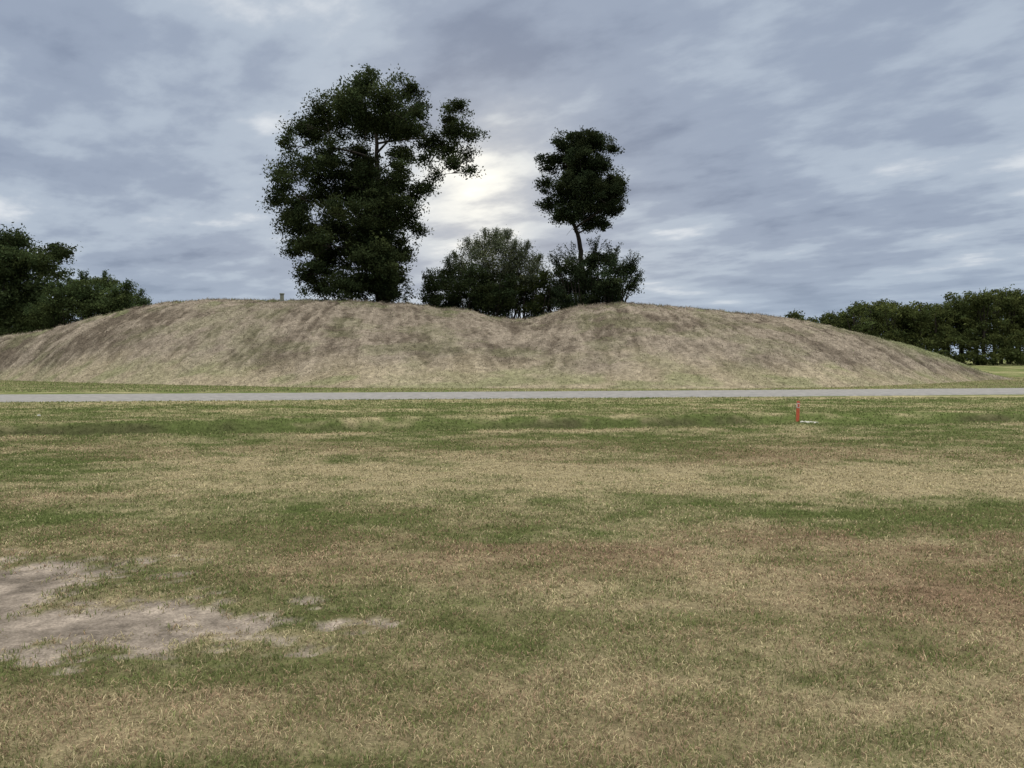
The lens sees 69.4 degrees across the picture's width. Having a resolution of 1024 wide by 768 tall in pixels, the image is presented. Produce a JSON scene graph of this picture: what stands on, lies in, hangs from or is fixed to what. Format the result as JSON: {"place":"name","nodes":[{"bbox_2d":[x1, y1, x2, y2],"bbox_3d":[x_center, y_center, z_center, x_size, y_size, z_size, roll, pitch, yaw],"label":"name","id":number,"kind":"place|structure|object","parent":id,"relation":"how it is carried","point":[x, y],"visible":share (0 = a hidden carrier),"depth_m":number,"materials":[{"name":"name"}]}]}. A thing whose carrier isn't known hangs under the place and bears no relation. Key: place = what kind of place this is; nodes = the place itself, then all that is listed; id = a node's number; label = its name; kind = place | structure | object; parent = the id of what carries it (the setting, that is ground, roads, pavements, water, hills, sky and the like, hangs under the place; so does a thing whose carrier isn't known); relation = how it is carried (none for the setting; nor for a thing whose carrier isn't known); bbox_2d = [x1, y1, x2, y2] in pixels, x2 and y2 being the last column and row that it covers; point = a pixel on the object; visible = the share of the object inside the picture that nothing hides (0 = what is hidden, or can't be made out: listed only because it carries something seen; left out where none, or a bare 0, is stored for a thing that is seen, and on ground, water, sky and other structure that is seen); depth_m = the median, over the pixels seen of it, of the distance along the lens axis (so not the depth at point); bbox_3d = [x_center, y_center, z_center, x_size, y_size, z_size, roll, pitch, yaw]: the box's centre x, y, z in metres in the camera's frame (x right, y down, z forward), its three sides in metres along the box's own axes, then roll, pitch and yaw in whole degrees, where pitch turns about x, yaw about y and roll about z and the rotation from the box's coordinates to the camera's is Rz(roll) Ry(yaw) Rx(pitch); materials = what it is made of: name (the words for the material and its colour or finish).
{"place":"outdoors","nodes":[
{"label":"outdoors","id":0,"kind":"place"},
{"bbox_2d":[0,359,1023,767],"bbox_3d":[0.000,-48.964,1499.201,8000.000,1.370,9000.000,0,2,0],"label":"ground","id":1,"kind":"structure","parent":0,"point":[60,621],"depth_m":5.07,"materials":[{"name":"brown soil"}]},
{"bbox_2d":[0,222,82,336],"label":"oak tree","id":2,"kind":"object","parent":1,"relation":"on","point":[18,263],"visible":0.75,"depth_m":85.21,"materials":[{"name":"green plant"}]},
{"bbox_2d":[14,269,151,332],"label":"shrub","id":3,"kind":"object","parent":1,"relation":"on","point":[73,298],"visible":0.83,"depth_m":73.19,"materials":[{"name":"green plant"}]},
{"bbox_2d":[0,299,511,387],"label":"earth mound","id":4,"kind":"object","parent":1,"relation":"on","point":[243,355],"visible":0.82,"depth_m":50.11,"materials":[{"name":"brown soil"}]},
{"bbox_2d":[279,293,283,301],"bbox_3d":[-18.288,-6.766,58.806,0.380,0.880,0.380,-1,2,-17],"label":"concrete marker post","id":5,"kind":"object","parent":4,"relation":"on","point":[281,296],"visible":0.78,"depth_m":58.65,"materials":[{"name":"grey concrete"}]},
{"bbox_2d":[257,63,490,302],"bbox_3d":[-12.335,-16.917,65.304,20.992,21.902,15.344,0,2,0],"label":"pecan tree","id":6,"kind":"object","parent":4,"relation":"on","point":[365,192],"visible":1,"depth_m":62.71,"materials":[{"name":"green plant"}]},
{"bbox_2d":[413,254,520,318],"bbox_3d":[-4.008,-8.457,65.051,10.092,6.737,6.318,1,2,23],"label":"shrub","id":7,"kind":"object","parent":4,"relation":"on","point":[485,297],"visible":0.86,"depth_m":64.16,"materials":[{"name":"green plant"}]},
{"bbox_2d":[447,226,550,318],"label":"shrub","id":8,"kind":"object","parent":4,"relation":"on","point":[497,239],"visible":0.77,"depth_m":66.21,"materials":[{"name":"green plant"}]},
{"bbox_2d":[796,401,799,420],"bbox_3d":[7.940,0.785,20.536,0.092,0.631,0.048,1,2,-9],"label":"utility marker post","id":9,"kind":"object","parent":1,"relation":"on","point":[797,409],"visible":0.88,"depth_m":20.52,"materials":[{"name":"orange plastic"}]},
{"bbox_2d":[780,284,1023,365],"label":"distant tree line","id":10,"kind":"object","parent":1,"relation":"on","point":[944,326],"visible":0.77,"depth_m":125.90,"materials":[{"name":"green plant"}]},
{"bbox_2d":[0,297,1023,391],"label":"dry stubble grass","id":11,"kind":"structure","parent":0,"point":[511,389],"depth_m":47.84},
{"bbox_2d":[0,388,1023,401],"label":"road","id":12,"kind":"structure","parent":0,"point":[437,395],"depth_m":32.25,"materials":[{"name":"grey asphalt"}]},
{"bbox_2d":[0,0,1023,358],"label":"sky","id":13,"kind":"structure","parent":0,"point":[780,157],"materials":[{"name":"grey"}]},
{"bbox_2d":[512,302,1011,388],"bbox_3d":[25.060,-3.516,62.417,50.120,6.540,50.000,0,2,0],"label":"earth mound","id":14,"kind":"object","parent":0,"point":[833,347],"visible":0.8,"depth_m":46.60,"materials":[{"name":"brown soil"}]},
{"bbox_2d":[485,264,567,318],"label":"shrub","id":15,"kind":"object","parent":14,"relation":"on","point":[538,304],"visible":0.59,"depth_m":66.15,"materials":[{"name":"green plant"}]},
{"bbox_2d":[532,126,630,302],"bbox_3d":[6.314,-14.301,66.226,9.186,17.247,9.268,0,2,0],"label":"oak tree","id":16,"kind":"object","parent":14,"relation":"on","point":[581,186],"visible":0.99,"depth_m":64.23,"materials":[{"name":"green plant"}]},
{"bbox_2d":[545,235,644,309],"bbox_3d":[7.195,-9.222,64.625,8.695,7.797,8.434,0,2,0],"label":"shrub","id":17,"kind":"object","parent":14,"relation":"on","point":[608,289],"visible":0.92,"depth_m":63.21,"materials":[{"name":"green plant"}]}
]}

